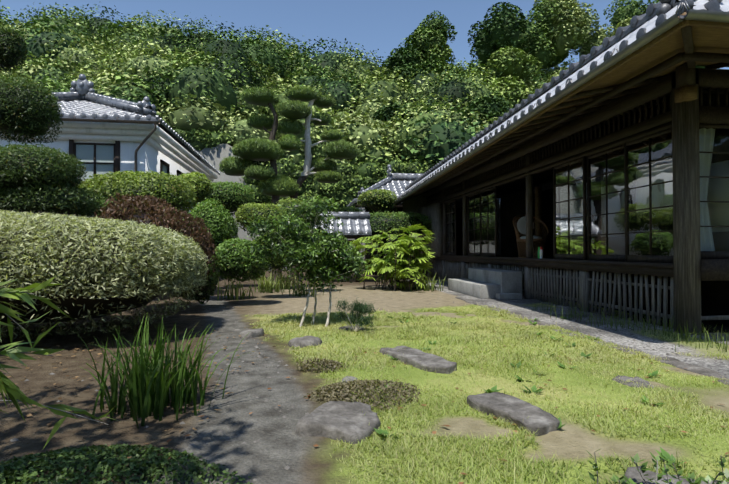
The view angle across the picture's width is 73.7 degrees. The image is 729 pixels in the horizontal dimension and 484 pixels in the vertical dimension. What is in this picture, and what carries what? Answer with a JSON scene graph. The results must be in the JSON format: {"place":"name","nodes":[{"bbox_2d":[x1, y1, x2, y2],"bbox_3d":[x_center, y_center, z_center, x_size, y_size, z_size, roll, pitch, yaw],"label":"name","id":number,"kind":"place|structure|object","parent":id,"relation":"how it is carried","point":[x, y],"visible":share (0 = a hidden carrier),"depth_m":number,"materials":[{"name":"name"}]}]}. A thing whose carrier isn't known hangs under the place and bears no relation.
{"place":"outdoors","nodes":[
{"label":"outdoors","id":0,"kind":"place"},
{"bbox_2d":[0,121,217,211],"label":"kura walls","id":1,"kind":"structure","parent":0,"point":[157,146],"depth_m":13.07,"materials":[{"name":"white paint"}]},
{"bbox_2d":[52,115,159,123],"bbox_3d":[-8.490,-3.188,12.383,6.262,0.178,0.121,0,-1,-7],"label":"roof gutter","id":2,"kind":"object","parent":1,"relation":"attached to","point":[109,121],"visible":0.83,"depth_m":12.57,"materials":[{"name":"grey metal"}]},
{"bbox_2d":[69,139,195,207],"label":"kura window frames","id":3,"kind":"structure","parent":1,"relation":"in","point":[72,150],"depth_m":13.06,"materials":[{"name":"black wood"}]},
{"bbox_2d":[76,145,165,179],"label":"window","id":4,"kind":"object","parent":3,"relation":"in","point":[100,158],"visible":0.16,"depth_m":13.03,"materials":[{"name":"glass"}]},
{"bbox_2d":[50,74,219,173],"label":"kura roof tiles","id":5,"kind":"object","parent":1,"relation":"on","point":[86,99],"visible":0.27,"depth_m":14.29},
{"bbox_2d":[59,112,219,174],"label":"kura eave tiles","id":6,"kind":"object","parent":5,"relation":"attached to","point":[114,117],"visible":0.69,"depth_m":12.77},
{"bbox_2d":[134,123,156,170],"bbox_3d":[-5.824,-0.935,12.896,0.828,4.360,0.075,0,-1,28],"label":"downspout","id":7,"kind":"object","parent":1,"relation":"attached to","point":[142,143],"visible":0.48,"depth_m":12.99,"materials":[{"name":"grey metal"}]},
{"bbox_2d":[162,112,361,167],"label":"hill","id":8,"kind":"structure","parent":0,"point":[352,163],"depth_m":27.21,"materials":[{"name":"green plant"}]},
{"bbox_2d":[0,0,719,211],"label":"hill trees","id":9,"kind":"object","parent":8,"relation":"on","point":[414,106],"visible":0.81,"depth_m":33.35,"materials":[{"name":"green plant"}]},
{"bbox_2d":[322,273,355,281],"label":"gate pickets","id":10,"kind":"object","parent":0,"point":[352,280],"visible":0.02,"depth_m":15.60,"materials":[{"name":"wood"}]},
{"bbox_2d":[0,271,728,483],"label":"garden ground","id":11,"kind":"structure","parent":0,"point":[273,452],"depth_m":3.50,"materials":[{"name":"green plant"}]},
{"bbox_2d":[0,276,120,448],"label":"fronds","id":12,"kind":"object","parent":11,"relation":"on","point":[11,389],"depth_m":1.97,"materials":[{"name":"green plant"}]},
{"bbox_2d":[94,192,217,297],"bbox_3d":[-3.437,0.072,8.020,1.960,1.749,1.794,0,-1,-7],"label":"shrub","id":13,"kind":"object","parent":11,"relation":"on","point":[144,209],"visible":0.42,"depth_m":7.78,"materials":[{"name":"red plant"}]},
{"bbox_2d":[0,357,420,483],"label":"ground cover","id":14,"kind":"object","parent":11,"relation":"on","point":[18,469],"visible":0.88,"depth_m":2.29,"materials":[{"name":"green plant"}]},
{"bbox_2d":[0,25,432,303],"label":"garden shrubs","id":15,"kind":"object","parent":11,"relation":"on","point":[33,178],"visible":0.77,"depth_m":8.63,"materials":[{"name":"green plant"}]},
{"bbox_2d":[218,85,362,281],"bbox_3d":[-2.434,-1.937,16.061,4.805,6.540,1.854,0,-1,-7],"label":"pine","id":16,"kind":"object","parent":11,"relation":"on","point":[294,109],"depth_m":15.79,"materials":[{"name":"green plant"}]},
{"bbox_2d":[301,98,329,176],"bbox_3d":[-1.785,-3.512,16.312,1.370,2.702,0.295,0,-1,-7],"label":"pine trunk","id":17,"kind":"object","parent":16,"relation":"attached to","point":[307,169],"visible":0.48,"depth_m":16.21,"materials":[{"name":"grey wood"}]},
{"bbox_2d":[238,195,375,331],"bbox_3d":[-0.671,0.253,6.709,2.015,1.799,1.549,0,-1,15],"label":"tree","id":18,"kind":"object","parent":11,"relation":"on","point":[311,255],"depth_m":6.54,"materials":[{"name":"green plant"}]},
{"bbox_2d":[0,317,728,483],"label":"fallen leaves","id":19,"kind":"object","parent":11,"relation":"on","point":[166,408],"visible":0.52,"depth_m":3.58,"materials":[{"name":"brown plant"}]},
{"bbox_2d":[10,291,722,480],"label":"path pebbles","id":20,"kind":"object","parent":11,"relation":"on","point":[287,467],"visible":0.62,"depth_m":4.62,"materials":[{"name":"stone"}]},
{"bbox_2d":[349,224,435,290],"bbox_3d":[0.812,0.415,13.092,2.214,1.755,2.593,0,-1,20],"label":"lady palm leaves","id":21,"kind":"object","parent":11,"relation":"on","point":[401,244],"visible":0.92,"depth_m":12.61,"materials":[{"name":"green plant"}]},
{"bbox_2d":[75,270,728,427],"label":"grass clumps","id":22,"kind":"object","parent":11,"relation":"on","point":[147,385],"visible":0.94,"depth_m":3.17,"materials":[{"name":"green plant"}]},
{"bbox_2d":[310,202,499,282],"bbox_3d":[2.428,-0.030,19.048,12.003,3.148,4.077,1,-1,-34],"label":"timber gate","id":23,"kind":"object","parent":11,"relation":"on","point":[399,205],"visible":0.1,"depth_m":15.59,"materials":[{"name":"brown wood"}]},
{"bbox_2d":[325,198,499,234],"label":"gate wing eave tiles","id":24,"kind":"object","parent":23,"relation":"on","point":[360,232],"visible":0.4,"depth_m":15.01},
{"bbox_2d":[315,164,499,232],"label":"gate wing roof tiles","id":25,"kind":"object","parent":24,"relation":"on","point":[396,183],"visible":0.31,"depth_m":15.61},
{"bbox_2d":[365,208,500,274],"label":"wing wall","id":26,"kind":"structure","parent":11,"relation":"on","point":[368,256],"depth_m":20.15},
{"bbox_2d":[210,295,728,483],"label":"garden stones","id":27,"kind":"object","parent":11,"relation":"on","point":[354,423],"visible":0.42,"depth_m":3.01,"materials":[{"name":"grey stone"}]},
{"bbox_2d":[448,268,521,299],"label":"concrete steps","id":28,"kind":"structure","parent":11,"relation":"on","point":[485,283],"depth_m":10.46,"materials":[{"name":"grey concrete"}]},
{"bbox_2d":[369,315,687,474],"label":"lawn weeds","id":29,"kind":"object","parent":11,"relation":"on","point":[664,454],"visible":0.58,"depth_m":3.54,"materials":[{"name":"green plant"}]},
{"bbox_2d":[586,449,728,483],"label":"leafy plants","id":30,"kind":"object","parent":11,"relation":"on","point":[643,468],"depth_m":1.93,"materials":[{"name":"green plant"}]},
{"bbox_2d":[0,0,728,70],"label":"sky","id":31,"kind":"structure","parent":0,"point":[381,25],"materials":[{"name":"blue"}]},
{"bbox_2d":[245,302,728,483],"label":"lawn grass","id":32,"kind":"structure","parent":0,"point":[419,331],"depth_m":3.54,"materials":[{"name":"green plant"}]},
{"bbox_2d":[393,0,728,203],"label":"roof gutter","id":33,"kind":"object","parent":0,"point":[670,23],"visible":0.92,"depth_m":5.06,"materials":[{"name":"metal"}]},
{"bbox_2d":[397,0,728,199],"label":"roof tiles","id":34,"kind":"object","parent":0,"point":[663,6],"depth_m":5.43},
{"bbox_2d":[397,12,728,258],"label":"house boards","id":35,"kind":"object","parent":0,"point":[710,37],"visible":0.33,"depth_m":5.69,"materials":[{"name":"brown wood"}]},
{"bbox_2d":[399,26,728,262],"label":"house joinery","id":36,"kind":"object","parent":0,"point":[686,32],"visible":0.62,"depth_m":7.86,"materials":[{"name":"brown wood"}]},
{"bbox_2d":[431,96,728,255],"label":"house glass","id":37,"kind":"object","parent":36,"relation":"in","point":[562,209],"visible":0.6,"depth_m":7.83,"materials":[{"name":"clear glass"}]},
{"bbox_2d":[403,192,728,328],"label":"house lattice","id":38,"kind":"object","parent":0,"point":[585,286],"visible":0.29,"depth_m":8.83,"materials":[{"name":"brown wood"}]},
{"bbox_2d":[410,52,728,280],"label":"wooden beams","id":39,"kind":"structure","parent":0,"point":[713,269],"depth_m":7.28,"materials":[{"name":"brown wood"}]},
{"bbox_2d":[443,68,701,334],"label":"wooden posts","id":40,"kind":"object","parent":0,"point":[686,213],"visible":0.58,"depth_m":5.98,"materials":[{"name":"brown wood"}]},
{"bbox_2d":[431,90,728,332],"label":"house interior","id":41,"kind":"object","parent":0,"point":[511,196],"visible":0.12,"depth_m":9.36,"materials":[{"name":"brown wood"}]},
{"bbox_2d":[513,215,548,257],"bbox_3d":[3.874,-0.144,11.374,0.809,1.045,0.734,0,-1,-7],"label":"rattan chair","id":42,"kind":"object","parent":41,"relation":"in","point":[519,239],"visible":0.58,"depth_m":11.35,"materials":[{"name":"brown wicker"}]},
{"bbox_2d":[517,216,541,238],"bbox_3d":[3.874,-0.325,11.372,0.507,0.590,0.572,0,-1,-7],"label":"chair cushion","id":43,"kind":"object","parent":42,"relation":"on","point":[521,225],"visible":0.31,"depth_m":11.56,"materials":[{"name":"grey fabric"}]},
{"bbox_2d":[540,247,542,258],"bbox_3d":[3.535,0.214,9.716,0.062,0.232,0.062,0,-1,-7],"label":"spray can","id":44,"kind":"object","parent":41,"relation":"in","point":[541,253],"visible":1,"depth_m":9.69,"materials":[{"name":"white metal"}]},
{"bbox_2d":[560,160,728,241],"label":"house shoji","id":45,"kind":"object","parent":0,"point":[713,194],"depth_m":6.94,"materials":[{"name":"white paper"}]},
{"bbox_2d":[699,128,714,250],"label":"house curtains","id":46,"kind":"object","parent":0,"point":[707,244],"depth_m":6.33,"materials":[{"name":"white fabric"}]},
{"label":"ground","id":47,"kind":"structure","parent":0,"visible":0},
{"bbox_2d":[0,208,208,339],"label":"hedge","id":48,"kind":"object","parent":47,"relation":"on","point":[91,300],"depth_m":5.18,"materials":[{"name":"green plant"}]},
{"bbox_2d":[188,143,364,270],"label":"retaining wall","id":49,"kind":"structure","parent":47,"relation":"on","point":[213,156],"depth_m":23.91,"materials":[{"name":"concrete"}]}
]}

